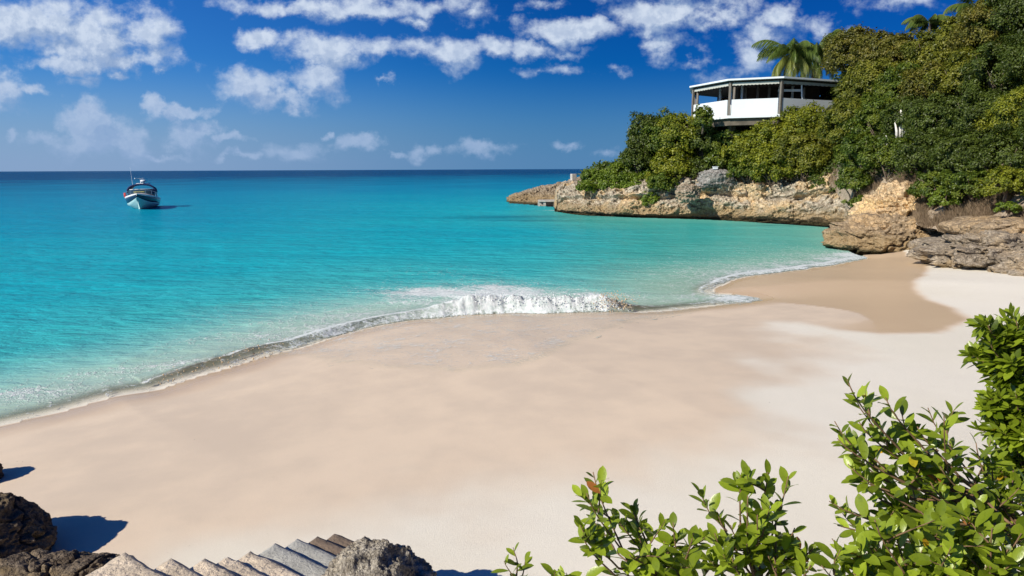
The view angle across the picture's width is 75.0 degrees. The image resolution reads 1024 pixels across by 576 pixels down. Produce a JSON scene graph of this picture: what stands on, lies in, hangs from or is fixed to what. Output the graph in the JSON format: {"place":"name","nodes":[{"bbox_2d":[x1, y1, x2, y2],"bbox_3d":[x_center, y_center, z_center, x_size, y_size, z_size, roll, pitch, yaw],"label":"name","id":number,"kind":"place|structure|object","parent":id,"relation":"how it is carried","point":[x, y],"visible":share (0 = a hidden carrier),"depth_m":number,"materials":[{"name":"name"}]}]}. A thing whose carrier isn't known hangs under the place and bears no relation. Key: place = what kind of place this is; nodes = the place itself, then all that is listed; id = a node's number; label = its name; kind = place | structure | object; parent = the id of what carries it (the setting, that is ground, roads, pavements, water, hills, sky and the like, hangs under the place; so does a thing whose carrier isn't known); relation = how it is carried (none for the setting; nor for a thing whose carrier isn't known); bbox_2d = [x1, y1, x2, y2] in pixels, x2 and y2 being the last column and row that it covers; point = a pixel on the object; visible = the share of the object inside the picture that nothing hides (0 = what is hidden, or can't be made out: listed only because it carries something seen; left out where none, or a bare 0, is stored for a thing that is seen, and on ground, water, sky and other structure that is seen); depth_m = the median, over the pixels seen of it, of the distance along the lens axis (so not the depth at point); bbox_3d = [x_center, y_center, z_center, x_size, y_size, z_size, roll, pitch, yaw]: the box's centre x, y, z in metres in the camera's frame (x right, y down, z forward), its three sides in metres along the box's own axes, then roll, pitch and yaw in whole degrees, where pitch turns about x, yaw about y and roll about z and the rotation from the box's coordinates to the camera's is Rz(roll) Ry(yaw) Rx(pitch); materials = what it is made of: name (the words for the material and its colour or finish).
{"place":"outdoors","nodes":[
{"label":"outdoors","id":0,"kind":"place"},
{"bbox_2d":[0,463,3,478],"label":"rock","id":1,"kind":"object","parent":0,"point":[1,472],"visible":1,"depth_m":10.22,"materials":[{"name":"stone"}]},
{"bbox_2d":[320,536,436,575],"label":"rock","id":2,"kind":"object","parent":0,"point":[365,556],"visible":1,"depth_m":5.92,"materials":[{"name":"grey stone"}]},
{"bbox_2d":[0,169,866,418],"bbox_3d":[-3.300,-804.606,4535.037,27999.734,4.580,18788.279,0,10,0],"label":"sea","id":3,"kind":"structure","parent":0,"point":[104,286],"depth_m":37.10,"materials":[{"name":"liquid"}]},
{"bbox_2d":[124,171,160,208],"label":"motor boat","id":4,"kind":"object","parent":3,"relation":"on","point":[141,198],"visible":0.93,"depth_m":88.72,"materials":[{"name":"white plastic"}]},
{"bbox_2d":[158,336,286,384],"bbox_3d":[-7.338,1.802,17.372,0.549,0.457,4.217,6,12,30],"label":"sandy spray","id":5,"kind":"object","parent":3,"relation":"on","point":[253,353],"visible":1,"depth_m":17.30,"materials":[{"name":"grey liquid"}]},
{"bbox_2d":[472,290,618,309],"bbox_3d":[0.967,0.390,23.727,5.713,0.657,0.887,0,10,1],"label":"spray","id":6,"kind":"object","parent":3,"relation":"on","point":[546,297],"visible":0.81,"depth_m":23.56,"materials":[{"name":"liquid"}]},
{"bbox_2d":[587,285,639,312],"bbox_3d":[3.593,0.268,23.738,1.839,1.145,0.884,0,10,0],"label":"sandy spray","id":7,"kind":"object","parent":3,"relation":"on","point":[612,299],"visible":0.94,"depth_m":23.62,"materials":[{"name":"white liquid"}]},
{"bbox_2d":[0,0,995,170],"label":"sky","id":8,"kind":"structure","parent":0,"point":[86,85],"materials":[{"name":"blue"}]},
{"bbox_2d":[0,215,1023,575],"bbox_3d":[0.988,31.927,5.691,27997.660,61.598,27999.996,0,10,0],"label":"ground","id":9,"kind":"structure","parent":0,"point":[448,463],"depth_m":11.61,"materials":[{"name":"beige sand"}]},
{"bbox_2d":[0,492,57,557],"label":"rock","id":10,"kind":"object","parent":9,"relation":"on","point":[27,526],"visible":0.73,"depth_m":7.52,"materials":[{"name":"black stone"}]},
{"bbox_2d":[0,548,119,575],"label":"rock","id":11,"kind":"object","parent":9,"relation":"on","point":[39,562],"visible":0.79,"depth_m":6.06,"materials":[{"name":"brown stone"}]},
{"bbox_2d":[86,534,353,575],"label":"stone staircase","id":12,"kind":"structure","parent":9,"relation":"on","point":[313,557],"depth_m":6.24,"materials":[{"name":"grey stone"}]},
{"bbox_2d":[491,542,581,575],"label":"leafy shrub","id":13,"kind":"object","parent":9,"relation":"on","point":[547,568],"visible":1,"depth_m":3.52,"materials":[{"name":"green plant"}]},
{"bbox_2d":[538,200,554,206],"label":"concrete landing","id":14,"kind":"object","parent":9,"relation":"on","point":[548,203],"visible":0.54,"depth_m":91.94,"materials":[{"name":"grey concrete"}]},
{"bbox_2d":[568,459,821,575],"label":"leafy shrub","id":15,"kind":"object","parent":9,"relation":"on","point":[763,552],"visible":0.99,"depth_m":3.21,"materials":[{"name":"green plant"}]},
{"bbox_2d":[820,212,944,255],"bbox_3d":[23.468,-3.136,41.681,8.228,3.388,6.786,0,10,0],"label":"rock","id":16,"kind":"object","parent":9,"relation":"on","point":[863,233],"visible":0.57,"depth_m":39.94,"materials":[{"name":"brown stone"}]},
{"bbox_2d":[847,180,925,216],"bbox_3d":[25.114,-4.809,42.956,5.892,4.279,6.706,0,10,0],"label":"rock","id":17,"kind":"object","parent":16,"relation":"on","point":[892,198],"visible":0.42,"depth_m":41.84,"materials":[{"name":"beige stone"}]},
{"bbox_2d":[807,374,1023,575],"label":"leafy shrub","id":18,"kind":"object","parent":9,"relation":"on","point":[932,528],"visible":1,"depth_m":3.12,"materials":[{"name":"green plant"}]},
{"bbox_2d":[907,237,942,248],"bbox_3d":[23.363,-2.036,36.237,2.770,1.637,4.327,0,10,0],"label":"rock","id":19,"kind":"object","parent":9,"relation":"on","point":[913,243],"visible":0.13,"depth_m":37.29,"materials":[{"name":"grey stone"}]},
{"bbox_2d":[957,302,1023,491],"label":"leafy shrub","id":20,"kind":"object","parent":9,"relation":"on","point":[996,353],"visible":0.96,"depth_m":4.42,"materials":[{"name":"green plant"}]},
{"bbox_2d":[986,250,1023,275],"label":"rock","id":21,"kind":"object","parent":9,"relation":"on","point":[1011,263],"visible":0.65,"depth_m":27.74,"materials":[{"name":"grey stone"}]},
{"bbox_2d":[506,176,580,203],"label":"cliff","id":22,"kind":"structure","parent":0,"point":[534,195],"depth_m":101.01,"materials":[{"name":"beige stone"}]},
{"bbox_2d":[570,174,576,180],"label":"concrete block","id":23,"kind":"structure","parent":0,"point":[573,177],"depth_m":84.61,"materials":[{"name":"white concrete"}]},
{"bbox_2d":[554,170,849,225],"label":"cliff","id":24,"kind":"structure","parent":0,"point":[793,200],"depth_m":65.69,"materials":[{"name":"stone"}]},
{"bbox_2d":[575,181,597,196],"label":"shrub","id":25,"kind":"object","parent":24,"relation":"on","point":[585,186],"visible":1,"depth_m":72.72,"materials":[{"name":"green plant"}]},
{"bbox_2d":[596,173,632,189],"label":"shrub","id":26,"kind":"object","parent":24,"relation":"on","point":[604,182],"visible":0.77,"depth_m":72.00,"materials":[{"name":"green plant"}]},
{"bbox_2d":[638,191,659,205],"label":"shrub","id":27,"kind":"object","parent":24,"relation":"on","point":[646,201],"visible":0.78,"depth_m":68.27,"materials":[{"name":"green plant"}]},
{"bbox_2d":[646,172,678,195],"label":"shrub","id":28,"kind":"object","parent":24,"relation":"on","point":[661,181],"visible":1,"depth_m":67.36,"materials":[{"name":"green plant"}]},
{"bbox_2d":[675,183,700,202],"bbox_3d":[17.164,-9.231,65.029,2.631,1.954,2.329,0,10,0],"label":"rock","id":29,"kind":"object","parent":24,"relation":"on","point":[687,193],"visible":1,"depth_m":64.38,"materials":[{"name":"grey stone"}]},
{"bbox_2d":[695,169,736,187],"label":"rock","id":30,"kind":"object","parent":24,"relation":"on","point":[713,178],"visible":0.88,"depth_m":65.38,"materials":[{"name":"stone"}]},
{"bbox_2d":[725,150,767,195],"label":"bushy tree","id":31,"kind":"object","parent":24,"relation":"on","point":[734,167],"visible":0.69,"depth_m":63.76,"materials":[{"name":"green plant"}]},
{"bbox_2d":[737,141,800,187],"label":"bushy tree","id":32,"kind":"object","parent":24,"relation":"on","point":[764,157],"visible":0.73,"depth_m":61.78,"materials":[{"name":"green plant"}]},
{"bbox_2d":[749,115,800,161],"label":"bushy tree","id":33,"kind":"object","parent":24,"relation":"on","point":[768,132],"visible":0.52,"depth_m":63.23,"materials":[{"name":"green plant"}]},
{"bbox_2d":[593,84,1023,233],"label":"hill","id":34,"kind":"structure","parent":0,"point":[843,194],"depth_m":46.64,"materials":[{"name":"beige stone"}]},
{"bbox_2d":[577,168,603,183],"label":"shrub","id":35,"kind":"object","parent":34,"relation":"on","point":[586,174],"visible":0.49,"depth_m":74.98,"materials":[{"name":"green plant"}]},
{"bbox_2d":[598,161,632,178],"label":"shrub","id":36,"kind":"object","parent":34,"relation":"on","point":[611,169],"visible":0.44,"depth_m":73.73,"materials":[{"name":"green plant"}]},
{"bbox_2d":[619,169,651,189],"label":"shrub","id":37,"kind":"object","parent":34,"relation":"on","point":[637,177],"visible":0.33,"depth_m":71.14,"materials":[{"name":"green plant"}]},
{"bbox_2d":[619,144,653,173],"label":"bushy tree","id":38,"kind":"object","parent":34,"relation":"on","point":[630,155],"visible":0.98,"depth_m":71.72,"materials":[{"name":"green plant"}]},
{"bbox_2d":[624,111,660,169],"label":"bushy tree","id":39,"kind":"object","parent":34,"relation":"on","point":[641,121],"visible":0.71,"depth_m":71.88,"materials":[{"name":"green plant"}]},
{"bbox_2d":[636,106,685,158],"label":"bushy tree","id":40,"kind":"object","parent":34,"relation":"on","point":[656,139],"visible":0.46,"depth_m":70.76,"materials":[{"name":"green plant"}]},
{"bbox_2d":[644,145,697,181],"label":"bushy tree","id":41,"kind":"object","parent":34,"relation":"on","point":[676,158],"visible":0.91,"depth_m":68.28,"materials":[{"name":"green plant"}]},
{"bbox_2d":[654,111,702,151],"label":"bushy tree","id":42,"kind":"object","parent":34,"relation":"on","point":[674,129],"visible":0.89,"depth_m":68.61,"materials":[{"name":"green plant"}]},
{"bbox_2d":[691,104,714,133],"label":"sapling","id":43,"kind":"object","parent":34,"relation":"on","point":[703,118],"visible":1,"depth_m":65.44,"materials":[{"name":"green plant"}]},
{"bbox_2d":[686,121,722,159],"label":"bushy tree","id":44,"kind":"object","parent":34,"relation":"on","point":[706,144],"visible":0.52,"depth_m":67.85,"materials":[{"name":"green plant"}]},
{"bbox_2d":[685,153,726,179],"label":"bushy tree","id":45,"kind":"object","parent":34,"relation":"on","point":[701,165],"visible":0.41,"depth_m":67.78,"materials":[{"name":"green plant"}]},
{"bbox_2d":[578,78,835,181],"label":"undergrowth","id":46,"kind":"object","parent":34,"relation":"on","point":[600,166],"visible":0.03,"depth_m":74.14,"materials":[{"name":"green plant"}]},
{"bbox_2d":[703,152,734,168],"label":"bushy tree","id":47,"kind":"object","parent":34,"relation":"on","point":[720,162],"visible":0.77,"depth_m":66.96,"materials":[{"name":"green plant"}]},
{"bbox_2d":[701,128,742,158],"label":"bushy tree","id":48,"kind":"object","parent":34,"relation":"on","point":[721,143],"visible":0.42,"depth_m":67.06,"materials":[{"name":"green plant"}]},
{"bbox_2d":[717,129,759,158],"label":"bushy tree","id":49,"kind":"object","parent":34,"relation":"on","point":[744,143],"visible":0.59,"depth_m":64.76,"materials":[{"name":"green plant"}]},
{"bbox_2d":[689,76,840,162],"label":"terrace building","id":50,"kind":"structure","parent":34,"relation":"on","point":[744,103],"depth_m":65.94,"materials":[{"name":"white paint"}]},
{"bbox_2d":[751,38,823,77],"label":"coconut palm","id":51,"kind":"object","parent":34,"relation":"on","point":[773,52],"visible":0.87,"depth_m":75.44,"materials":[{"name":"green plant"}]},
{"bbox_2d":[775,99,826,138],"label":"bushy tree","id":52,"kind":"object","parent":34,"relation":"on","point":[802,119],"visible":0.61,"depth_m":61.83,"materials":[{"name":"green plant"}]},
{"bbox_2d":[769,132,839,180],"bbox_3d":[26.520,-11.400,61.419,5.816,6.265,5.770,0,10,0],"label":"bushy tree","id":53,"kind":"object","parent":34,"relation":"on","point":[811,160],"visible":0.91,"depth_m":59.87,"materials":[{"name":"green plant"}]},
{"bbox_2d":[783,32,842,78],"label":"coconut palm","id":54,"kind":"object","parent":34,"relation":"on","point":[808,60],"visible":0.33,"depth_m":75.39,"materials":[{"name":"green plant"}]},
{"bbox_2d":[806,160,835,192],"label":"bushy tree","id":55,"kind":"object","parent":34,"relation":"on","point":[812,177],"visible":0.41,"depth_m":59.33,"materials":[{"name":"green plant"}]},
{"bbox_2d":[804,113,841,157],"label":"bushy tree","id":56,"kind":"object","parent":34,"relation":"on","point":[823,141],"visible":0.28,"depth_m":60.42,"materials":[{"name":"green plant"}]},
{"bbox_2d":[822,99,842,118],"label":"bushy tree","id":57,"kind":"object","parent":34,"relation":"on","point":[827,108],"visible":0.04,"depth_m":64.00,"materials":[{"name":"green plant"}]},
{"bbox_2d":[814,94,875,141],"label":"bushy tree","id":58,"kind":"object","parent":34,"relation":"on","point":[835,128],"visible":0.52,"depth_m":55.41,"materials":[{"name":"green plant"}]},
{"bbox_2d":[819,24,876,74],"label":"bushy tree","id":59,"kind":"object","parent":34,"relation":"on","point":[836,60],"visible":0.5,"depth_m":63.88,"materials":[{"name":"green plant"}]},
{"bbox_2d":[841,194,862,206],"bbox_3d":[24.389,-5.884,46.884,2.538,1.625,1.768,0,10,0],"label":"shrub","id":60,"kind":"object","parent":34,"relation":"on","point":[854,200],"visible":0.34,"depth_m":46.77,"materials":[{"name":"green plant"}]},
{"bbox_2d":[832,131,877,167],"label":"bushy tree","id":61,"kind":"object","parent":34,"relation":"on","point":[848,152],"visible":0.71,"depth_m":50.61,"materials":[{"name":"green plant"}]},
{"bbox_2d":[834,167,875,208],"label":"bushy tree","id":62,"kind":"object","parent":34,"relation":"on","point":[861,177],"visible":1,"depth_m":48.71,"materials":[{"name":"green plant"}]},
{"bbox_2d":[830,64,883,106],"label":"bushy tree","id":63,"kind":"object","parent":34,"relation":"on","point":[838,92],"visible":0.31,"depth_m":57.98,"materials":[{"name":"green plant"}]},
{"bbox_2d":[839,55,900,100],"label":"bushy tree","id":64,"kind":"object","parent":34,"relation":"on","point":[867,80],"visible":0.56,"depth_m":56.03,"materials":[{"name":"green plant"}]},
{"bbox_2d":[842,91,904,137],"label":"bushy tree","id":65,"kind":"object","parent":34,"relation":"on","point":[865,116],"visible":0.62,"depth_m":51.66,"materials":[{"name":"green plant"}]},
{"bbox_2d":[848,27,905,68],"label":"bushy tree","id":66,"kind":"object","parent":34,"relation":"on","point":[867,51],"visible":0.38,"depth_m":59.61,"materials":[{"name":"green plant"}]},
{"bbox_2d":[854,133,914,181],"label":"bushy tree","id":67,"kind":"object","parent":34,"relation":"on","point":[881,151],"visible":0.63,"depth_m":46.51,"materials":[{"name":"green plant"}]},
{"bbox_2d":[886,110,904,145],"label":"bare stems","id":68,"kind":"object","parent":34,"relation":"on","point":[900,131],"visible":0.41,"depth_m":47.02,"materials":[{"name":"white wood"}]},
{"bbox_2d":[872,28,922,67],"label":"bushy tree","id":69,"kind":"object","parent":34,"relation":"on","point":[900,39],"visible":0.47,"depth_m":57.22,"materials":[{"name":"green plant"}]},
{"bbox_2d":[872,62,930,100],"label":"bushy tree","id":70,"kind":"object","parent":34,"relation":"on","point":[887,89],"visible":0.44,"depth_m":52.46,"materials":[{"name":"green plant"}]},
{"bbox_2d":[876,94,935,135],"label":"bushy tree","id":71,"kind":"object","parent":34,"relation":"on","point":[890,117],"visible":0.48,"depth_m":47.33,"materials":[{"name":"green plant"}]},
{"bbox_2d":[804,164,1023,234],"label":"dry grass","id":72,"kind":"structure","parent":34,"relation":"on","point":[985,206],"depth_m":37.34,"materials":[{"name":"beige plant"}]},
{"bbox_2d":[891,128,950,173],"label":"bushy tree","id":73,"kind":"object","parent":34,"relation":"on","point":[912,155],"visible":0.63,"depth_m":41.71,"materials":[{"name":"green plant"}]},
{"bbox_2d":[895,29,951,66],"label":"bushy tree","id":74,"kind":"object","parent":34,"relation":"on","point":[918,55],"visible":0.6,"depth_m":53.44,"materials":[{"name":"green plant"}]},
{"bbox_2d":[824,20,1023,200],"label":"undergrowth","id":75,"kind":"object","parent":34,"relation":"on","point":[1005,89],"visible":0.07,"depth_m":46.80,"materials":[{"name":"green plant"}]},
{"bbox_2d":[901,14,949,37],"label":"coconut palm","id":76,"kind":"object","parent":34,"relation":"on","point":[922,22],"visible":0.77,"depth_m":66.40,"materials":[{"name":"green plant"}]},
{"bbox_2d":[894,60,961,104],"bbox_3d":[30.938,-14.273,48.933,4.853,5.007,4.957,0,10,0],"label":"bushy tree","id":77,"kind":"object","parent":34,"relation":"on","point":[910,86],"visible":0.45,"depth_m":48.63,"materials":[{"name":"green plant"}]},
{"bbox_2d":[905,169,957,208],"bbox_3d":[24.673,-5.785,38.811,2.634,2.323,2.826,-3,10,-13],"label":"shrub","id":78,"kind":"object","parent":34,"relation":"on","point":[929,182],"visible":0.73,"depth_m":38.42,"materials":[{"name":"green plant"}]},
{"bbox_2d":[901,91,982,139],"bbox_3d":[28.387,-10.591,44.231,4.664,4.710,4.436,0,10,0],"label":"bushy tree","id":79,"kind":"object","parent":34,"relation":"on","point":[930,114],"visible":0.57,"depth_m":43.52,"materials":[{"name":"green plant"}]},
{"bbox_2d":[923,186,962,214],"bbox_3d":[24.185,-4.816,37.358,1.778,1.780,1.752,0,10,0],"label":"shrub","id":80,"kind":"object","parent":34,"relation":"on","point":[944,200],"visible":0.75,"depth_m":37.13,"materials":[{"name":"green plant"}]},
{"bbox_2d":[915,10,982,58],"bbox_3d":[35.762,-19.136,53.444,5.344,5.530,6.005,0,10,0],"label":"bushy tree","id":81,"kind":"object","parent":34,"relation":"on","point":[945,27],"visible":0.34,"depth_m":52.63,"materials":[{"name":"green plant"}]},
{"bbox_2d":[920,45,996,98],"bbox_3d":[31.480,-14.089,46.280,5.194,5.404,4.510,8,13,39],"label":"bushy tree","id":82,"kind":"object","parent":34,"relation":"on","point":[953,63],"visible":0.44,"depth_m":45.83,"materials":[{"name":"green plant"}]},
{"bbox_2d":[943,0,979,15],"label":"coconut palm","id":83,"kind":"object","parent":34,"relation":"on","point":[957,7],"visible":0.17,"depth_m":64.38,"materials":[{"name":"green plant"}]},
{"bbox_2d":[923,130,1002,173],"bbox_3d":[26.054,-7.187,39.023,3.958,4.110,3.874,0,10,0],"label":"bushy tree","id":84,"kind":"object","parent":34,"relation":"on","point":[945,154],"visible":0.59,"depth_m":37.97,"materials":[{"name":"green plant"}]},
{"bbox_2d":[906,230,1023,269],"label":"rock","id":85,"kind":"object","parent":34,"relation":"on","point":[968,251],"visible":0.69,"depth_m":29.63,"materials":[{"name":"grey stone"}]},
{"bbox_2d":[939,168,997,206],"bbox_3d":[24.969,-5.430,36.124,3.288,2.339,2.827,0,10,0],"label":"shrub","id":86,"kind":"object","parent":34,"relation":"on","point":[963,183],"visible":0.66,"depth_m":35.64,"materials":[{"name":"green plant"}]},
{"bbox_2d":[938,85,1020,137],"bbox_3d":[28.607,-10.002,40.727,4.254,4.744,4.926,0,10,0],"label":"bushy tree","id":87,"kind":"object","parent":34,"relation":"on","point":[970,114],"visible":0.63,"depth_m":40.00,"materials":[{"name":"green plant"}]},
{"bbox_2d":[938,215,1023,234],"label":"rock","id":88,"kind":"object","parent":34,"relation":"on","point":[962,225],"visible":0.62,"depth_m":32.70,"materials":[{"name":"brown stone"}]},
{"bbox_2d":[993,201,1023,217],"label":"shrub","id":89,"kind":"object","parent":88,"relation":"on","point":[1008,207],"visible":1,"depth_m":32.18,"materials":[{"name":"green plant"}]},
{"bbox_2d":[943,0,1023,55],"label":"bushy tree","id":90,"kind":"object","parent":34,"relation":"on","point":[978,36],"visible":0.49,"depth_m":48.63,"materials":[{"name":"green plant"}]},
{"bbox_2d":[953,28,1021,92],"bbox_3d":[31.498,-13.818,43.033,5.108,5.430,4.867,0,10,0],"label":"bushy tree","id":91,"kind":"object","parent":34,"relation":"on","point":[977,74],"visible":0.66,"depth_m":42.68,"materials":[{"name":"green plant"}]},
{"bbox_2d":[957,120,1023,171],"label":"bushy tree","id":92,"kind":"object","parent":34,"relation":"on","point":[985,157],"visible":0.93,"depth_m":35.04,"materials":[{"name":"green plant"}]},
{"bbox_2d":[969,0,1023,36],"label":"bushy tree","id":93,"kind":"object","parent":34,"relation":"on","point":[1012,9],"visible":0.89,"depth_m":45.79,"materials":[{"name":"green plant"}]},
{"bbox_2d":[972,85,1023,142],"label":"bushy tree","id":94,"kind":"object","parent":34,"relation":"on","point":[1002,110],"visible":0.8,"depth_m":36.22,"materials":[{"name":"green plant"}]},
{"bbox_2d":[972,165,1023,204],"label":"shrub","id":95,"kind":"object","parent":34,"relation":"on","point":[1005,181],"visible":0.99,"depth_m":33.03,"materials":[{"name":"green plant"}]},
{"bbox_2d":[992,30,1023,86],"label":"bushy tree","id":96,"kind":"object","parent":34,"relation":"on","point":[1009,66],"visible":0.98,"depth_m":39.52,"materials":[{"name":"green plant"}]},
{"bbox_2d":[1012,105,1023,146],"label":"bushy tree","id":97,"kind":"object","parent":34,"relation":"on","point":[1021,131],"visible":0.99,"depth_m":33.77,"materials":[{"name":"green plant"}]}
]}

